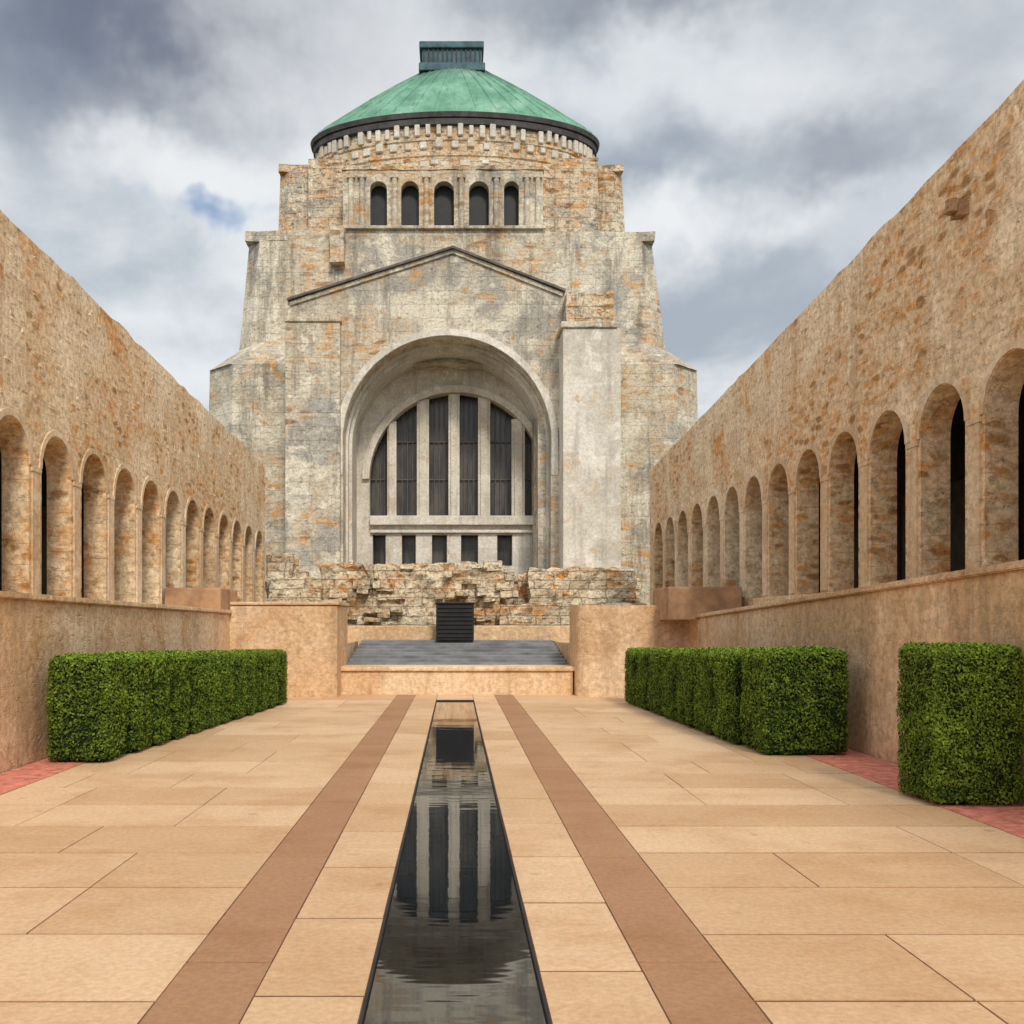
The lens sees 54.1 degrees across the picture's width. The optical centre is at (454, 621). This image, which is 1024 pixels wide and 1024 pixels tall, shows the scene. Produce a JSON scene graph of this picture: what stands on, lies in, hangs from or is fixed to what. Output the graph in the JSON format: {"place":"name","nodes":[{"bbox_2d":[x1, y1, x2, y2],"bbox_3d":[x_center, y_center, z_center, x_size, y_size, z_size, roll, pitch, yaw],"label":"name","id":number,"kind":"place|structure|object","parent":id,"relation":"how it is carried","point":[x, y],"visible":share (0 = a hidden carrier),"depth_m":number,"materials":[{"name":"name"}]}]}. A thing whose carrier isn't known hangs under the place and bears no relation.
{"place":"outdoors","nodes":[
{"label":"outdoors","id":0,"kind":"place"},
{"bbox_2d":[209,364,284,599],"bbox_3d":[-8.135,-4.560,52.000,5.410,12.720,20.000,0,0,0],"label":"base tier","id":1,"kind":"object","parent":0,"point":[247,405],"visible":0.15,"depth_m":42.25,"materials":[{"name":"stone"}]},
{"bbox_2d":[343,170,542,240],"bbox_3d":[-0.532,-18.312,44.550,8.860,3.424,0.500,0,0,0],"label":"drum window wall","id":2,"kind":"structure","parent":0,"point":[440,178],"depth_m":44.30,"materials":[{"name":"beige stone"}]},
{"bbox_2d":[340,225,545,229],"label":"drum panel sill","id":3,"kind":"structure","parent":2,"relation":"attached to","point":[444,227],"depth_m":44.11,"materials":[{"name":"beige stone"}]},
{"bbox_2d":[342,165,543,172],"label":"drum panel cornice","id":4,"kind":"structure","parent":2,"relation":"on","point":[412,167],"depth_m":44.26,"materials":[{"name":"beige stone"}]},
{"bbox_2d":[347,174,541,224],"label":"drum colonnettes","id":5,"kind":"object","parent":2,"relation":"attached to","point":[460,177],"visible":1,"depth_m":44.13,"materials":[{"name":"beige stone"}]},
{"bbox_2d":[0,694,1023,1023],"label":"paving","id":6,"kind":"structure","parent":0,"point":[240,870],"depth_m":6.28,"materials":[{"name":"stone"}]},
{"bbox_2d":[230,602,348,696],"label":"terrace pier","id":7,"kind":"structure","parent":6,"relation":"on","point":[310,638],"depth_m":21.30,"materials":[{"name":"stone"}]},
{"bbox_2d":[359,700,550,1023],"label":"reflecting pool","id":8,"kind":"structure","parent":6,"relation":"in","point":[454,945],"depth_m":5.63,"materials":[{"name":"black liquid"}]},
{"bbox_2d":[341,626,574,694],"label":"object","id":9,"kind":"structure","parent":6,"relation":"on","point":[487,660],"depth_m":23.21,"materials":[{"name":"stone"}]},
{"bbox_2d":[435,602,474,639],"bbox_3d":[0.000,-0.020,26.735,1.060,1.000,0.770,0,0,0],"label":"vent housing","id":10,"kind":"object","parent":9,"relation":"on","point":[454,620],"visible":1,"depth_m":26.40,"materials":[{"name":"black metal"}]},
{"bbox_2d":[0,749,1023,838],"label":"red brick border","id":11,"kind":"object","parent":6,"relation":"on","point":[1009,818],"visible":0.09,"depth_m":10.25,"materials":[{"name":"brick"}]},
{"bbox_2d":[46,648,287,762],"bbox_3d":[-3.954,0.977,15.477,0.830,1.259,8.544,0,0,4],"label":"hedge","id":12,"kind":"object","parent":11,"relation":"on","point":[105,706],"visible":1,"depth_m":12.53,"materials":[{"name":"green plant"}]},
{"bbox_2d":[624,644,849,754],"bbox_3d":[3.886,0.941,15.870,1.167,1.320,8.092,0,0,-5],"label":"hedge","id":13,"kind":"object","parent":11,"relation":"on","point":[785,700],"visible":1,"depth_m":12.37,"materials":[{"name":"green plant"}]},
{"bbox_2d":[896,641,1023,805],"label":"hedge","id":14,"kind":"object","parent":11,"relation":"on","point":[959,723],"visible":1,"depth_m":8.65,"materials":[{"name":"green plant"}]},
{"bbox_2d":[570,605,687,696],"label":"terrace pier","id":15,"kind":"structure","parent":6,"relation":"on","point":[603,638],"depth_m":21.30,"materials":[{"name":"stone"}]},
{"bbox_2d":[0,0,1023,418],"label":"sky","id":16,"kind":"structure","parent":0,"point":[762,145],"materials":[{"name":"grey"}]},
{"bbox_2d":[650,80,1023,804],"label":"cloister wing","id":17,"kind":"structure","parent":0,"point":[840,466],"depth_m":13.84,"materials":[{"name":"beige stone"}]},
{"bbox_2d":[653,587,741,619],"bbox_3d":[5.105,-0.382,21.200,1.510,0.684,1.600,0,0,0],"label":"stone planter","id":18,"kind":"object","parent":17,"relation":"on","point":[682,603],"visible":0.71,"depth_m":20.40,"materials":[{"name":"brown stone"}]},
{"bbox_2d":[943,197,969,220],"bbox_3d":[5.896,-4.868,11.747,0.268,0.234,0.238,0,0,0],"label":"stone gargoyle","id":19,"kind":"object","parent":17,"relation":"attached to","point":[956,209],"visible":1,"depth_m":11.68,"materials":[{"name":"beige stone"}]},
{"bbox_3d":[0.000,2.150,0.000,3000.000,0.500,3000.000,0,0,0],"label":"ground","id":20,"kind":"structure","parent":0,"visible":0},
{"bbox_2d":[0,210,264,773],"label":"cloister wing","id":21,"kind":"structure","parent":20,"relation":"on","point":[132,479],"depth_m":16.37,"materials":[{"name":"beige stone"}]},
{"bbox_2d":[165,588,236,614],"bbox_3d":[-5.355,-0.422,21.200,1.150,0.564,1.600,0,0,0],"label":"stone planter","id":22,"kind":"object","parent":21,"relation":"on","point":[217,598],"visible":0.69,"depth_m":20.40,"materials":[{"name":"beige stone"}]},
{"bbox_2d":[288,254,564,568],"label":"portal wall","id":23,"kind":"structure","parent":20,"relation":"on","point":[523,320],"depth_m":40.00,"materials":[{"name":"stone"}]},
{"bbox_2d":[285,322,340,577],"bbox_3d":[-5.657,-5.055,39.849,2.184,13.710,0.298,0,0,0],"label":"pilaster","id":24,"kind":"object","parent":23,"relation":"attached to","point":[312,446],"visible":0.56,"depth_m":39.70,"materials":[{"name":"stone"}]},
{"bbox_2d":[284,317,341,323],"bbox_3d":[-5.643,-12.015,39.809,2.257,0.205,0.377,0,0,0],"label":"pilaster cap","id":25,"kind":"object","parent":24,"relation":"on","point":[312,319],"visible":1,"depth_m":39.62,"materials":[{"name":"beige stone"}]},
{"bbox_2d":[290,249,562,305],"bbox_3d":[-1.140,-13.760,39.947,10.880,2.240,0.095,0,0,0],"label":"cornice bed","id":26,"kind":"object","parent":23,"relation":"attached to","point":[422,261],"visible":1,"depth_m":39.90,"materials":[{"name":"stone"}]},
{"bbox_2d":[287,246,565,301],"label":"raking cornice","id":27,"kind":"structure","parent":26,"relation":"on","point":[373,272],"depth_m":39.78,"materials":[{"name":"grey stone"}]},
{"bbox_2d":[341,329,557,474],"bbox_3d":[-0.320,-8.800,39.974,8.880,5.840,0.049,0,0,0],"label":"archivolt","id":28,"kind":"object","parent":23,"relation":"attached to","point":[385,351],"visible":1,"depth_m":39.95,"materials":[{"name":"stone"}]},
{"bbox_2d":[357,370,531,575],"bbox_3d":[-0.293,-4.770,43.650,8.173,13.140,0.500,0,0,0],"label":"window wall","id":29,"kind":"structure","parent":20,"relation":"on","point":[392,396],"depth_m":43.40,"materials":[{"name":"grey stone"}]},
{"bbox_2d":[362,385,532,478],"bbox_3d":[0.044,-8.216,43.300,8.099,4.050,0.199,0,0,0],"label":"window surround","id":30,"kind":"object","parent":29,"relation":"attached to","point":[396,411],"visible":0.85,"depth_m":43.20,"materials":[{"name":"beige stone"}]},
{"bbox_2d":[371,400,530,515],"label":"glazing bars","id":31,"kind":"object","parent":29,"relation":"attached to","point":[439,442],"visible":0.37,"depth_m":44.07,"materials":[{"name":"metal"}]},
{"bbox_2d":[371,396,530,565],"bbox_3d":[0.044,-4.320,44.250,7.699,11.441,0.100,0,0,0],"label":"window glass","id":32,"kind":"object","parent":29,"relation":"attached to","point":[469,548],"depth_m":44.20,"materials":[{"name":"black glass"}]},
{"bbox_2d":[370,516,532,524],"bbox_3d":[0.065,-4.382,43.220,7.456,0.392,0.340,0,0,0],"label":"transom ledge","id":33,"kind":"object","parent":29,"relation":"attached to","point":[451,520],"visible":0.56,"depth_m":43.05,"materials":[{"name":"stone"}]},
{"bbox_2d":[370,530,532,532],"bbox_3d":[0.065,-3.922,43.295,7.456,0.131,0.190,0,0,0],"label":"transom ledge","id":34,"kind":"object","parent":29,"relation":"attached to","point":[451,531],"visible":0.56,"depth_m":43.20,"materials":[{"name":"stone"}]},
{"bbox_2d":[387,393,524,515],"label":"stone mullions","id":35,"kind":"object","parent":29,"relation":"attached to","point":[517,468],"visible":0.86,"depth_m":43.35,"materials":[{"name":"beige stone"}]},
{"bbox_2d":[265,553,642,625],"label":"rubble terrace","id":36,"kind":"structure","parent":20,"relation":"on","point":[401,594],"depth_m":33.41,"materials":[{"name":"stone"}]},
{"bbox_2d":[559,328,620,569],"bbox_3d":[5.288,-4.774,40.800,2.239,13.148,4.400,0,0,0],"label":"pilaster","id":37,"kind":"object","parent":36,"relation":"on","point":[589,447],"visible":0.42,"depth_m":38.60,"materials":[{"name":"stone"}]},
{"bbox_2d":[557,321,617,337],"bbox_3d":[5.178,-11.470,40.800,2.194,0.237,4.600,0,0,0],"label":"pilaster cap","id":38,"kind":"object","parent":37,"relation":"on","point":[588,324],"visible":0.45,"depth_m":38.51,"materials":[{"name":"beige stone"}]},
{"bbox_2d":[564,292,613,320],"bbox_3d":[5.293,-12.301,41.094,1.965,1.347,3.913,0,0,0],"label":"attic","id":39,"kind":"object","parent":37,"relation":"on","point":[592,306],"visible":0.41,"depth_m":39.21,"materials":[{"name":"stone"}]},
{"bbox_2d":[531,364,697,604],"bbox_3d":[7.045,-4.560,52.000,7.390,12.720,20.000,0,0,0],"label":"base tier","id":40,"kind":"object","parent":20,"relation":"on","point":[659,413],"visible":0.15,"depth_m":42.23,"materials":[{"name":"stone"}]},
{"bbox_2d":[346,343,548,568],"bbox_3d":[-0.320,-5.020,42.205,8.320,12.840,2.410,0,0,0],"label":"vault","id":41,"kind":"object","parent":40,"relation":"on","point":[381,379],"visible":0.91,"depth_m":41.40,"materials":[{"name":"stone"}]},
{"bbox_2d":[536,406,545,569],"bbox_3d":[3.901,-5.475,43.501,0.997,14.550,4.999,0,0,0],"label":"portal side","id":42,"kind":"object","parent":40,"relation":"on","point":[540,497],"visible":0.07,"depth_m":41.00,"materials":[{"name":"stone"}]},
{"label":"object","id":43,"kind":"object","parent":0,"visible":0},
{"bbox_2d":[209,341,696,370],"bbox_3d":[-0.075,-11.567,51.965,21.190,1.290,19.270,0,0,0],"label":"base tier shoulder","id":44,"kind":"object","parent":43,"relation":"on","point":[273,352],"visible":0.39,"depth_m":42.81},
{"bbox_2d":[239,241,665,350],"bbox_3d":[-0.110,-14.432,52.000,19.052,4.928,16.000,0,0,0],"label":"second tier","id":45,"kind":"object","parent":44,"relation":"on","point":[279,273],"visible":0.23,"depth_m":44.23,"materials":[{"name":"stone"}]},
{"bbox_2d":[330,226,345,265],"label":"corner block","id":46,"kind":"structure","parent":45,"relation":"on","point":[337,242],"depth_m":43.71,"materials":[{"name":"stone"}]},
{"bbox_2d":[245,230,654,247],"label":"second tier parapet","id":47,"kind":"structure","parent":45,"relation":"on","point":[252,238],"depth_m":44.31,"materials":[{"name":"beige stone"}]},
{"bbox_2d":[278,171,624,231],"bbox_3d":[-0.140,-18.839,52.250,16.461,4.358,11.500,0,0,0],"label":"third tier","id":48,"kind":"object","parent":45,"relation":"on","point":[293,213],"visible":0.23,"depth_m":46.62,"materials":[{"name":"stone"}]},
{"bbox_2d":[307,158,345,230],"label":"corner block","id":49,"kind":"structure","parent":48,"relation":"on","point":[325,197],"depth_m":46.09,"materials":[{"name":"stone"}]},
{"bbox_2d":[278,163,622,175],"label":"third tier parapet","id":50,"kind":"structure","parent":48,"relation":"on","point":[287,168],"depth_m":46.72,"materials":[{"name":"beige stone"}]},
{"bbox_2d":[548,157,598,230],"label":"corner block","id":51,"kind":"structure","parent":48,"relation":"on","point":[573,192],"depth_m":46.10,"materials":[{"name":"stone"}]},
{"bbox_2d":[323,126,585,230],"bbox_3d":[0.000,-19.850,48.500,13.480,6.300,6.447,0,0,0],"label":"drum","id":52,"kind":"object","parent":45,"relation":"on","point":[500,152],"visible":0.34,"depth_m":45.54,"materials":[{"name":"stone"}]},
{"bbox_2d":[334,140,573,160],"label":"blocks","id":53,"kind":"object","parent":52,"relation":"attached to","point":[439,144],"visible":0.41,"depth_m":45.61,"materials":[{"name":"stone"}]},
{"bbox_2d":[316,123,594,157],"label":"eave corbels","id":54,"kind":"object","parent":52,"relation":"attached to","point":[574,146],"visible":0.38,"depth_m":45.82,"materials":[{"name":"beige stone"}]},
{"bbox_2d":[319,69,590,132],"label":"copper roof","id":55,"kind":"structure","parent":54,"relation":"on","point":[445,101],"depth_m":46.17,"materials":[{"name":"green metal"}]},
{"bbox_2d":[419,62,484,73],"bbox_3d":[-0.143,-26.435,48.475,3.164,0.370,1.850,0,0,0],"label":"roof cap base","id":56,"kind":"object","parent":55,"relation":"on","point":[434,66],"visible":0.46,"depth_m":47.55,"materials":[{"name":"teal metal"}]},
{"bbox_2d":[422,49,481,61],"bbox_3d":[-0.143,-26.986,48.475,2.864,0.727,1.450,0,0,0],"label":"roof cap lantern","id":57,"kind":"object","parent":55,"relation":"on","point":[449,55],"visible":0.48,"depth_m":47.75,"materials":[{"name":"metal"}]},
{"bbox_2d":[419,41,483,61],"bbox_3d":[-0.163,-27.512,48.475,3.084,0.317,1.750,0,0,0],"label":"roof cap top","id":58,"kind":"object","parent":57,"relation":"on","point":[451,44],"visible":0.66,"depth_m":47.60,"materials":[{"name":"teal metal"}]},
{"bbox_2d":[423,49,480,61],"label":"lantern louvres","id":59,"kind":"object","parent":57,"relation":"on","point":[451,55],"visible":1,"depth_m":47.69,"materials":[{"name":"teal metal"}]},
{"bbox_2d":[313,118,596,157],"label":"eave soffit","id":60,"kind":"structure","parent":55,"relation":"attached to","point":[434,122],"depth_m":45.67,"materials":[{"name":"black metal"}]},
{"bbox_2d":[310,111,599,152],"bbox_3d":[0.000,-22.975,48.500,14.000,0.290,6.696,0,0,0],"label":"eave rim","id":61,"kind":"object","parent":55,"relation":"attached to","point":[454,114],"visible":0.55,"depth_m":45.62,"materials":[{"name":"black metal"}]},
{"bbox_2d":[318,68,591,132],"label":"standing seams","id":62,"kind":"object","parent":55,"relation":"attached to","point":[486,72],"visible":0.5,"depth_m":46.87,"materials":[{"name":"green metal"}]},
{"bbox_2d":[384,160,549,170],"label":"frieze stones","id":63,"kind":"object","parent":52,"relation":"attached to","point":[462,162],"visible":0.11,"depth_m":45.29,"materials":[{"name":"beige stone"}]}
]}

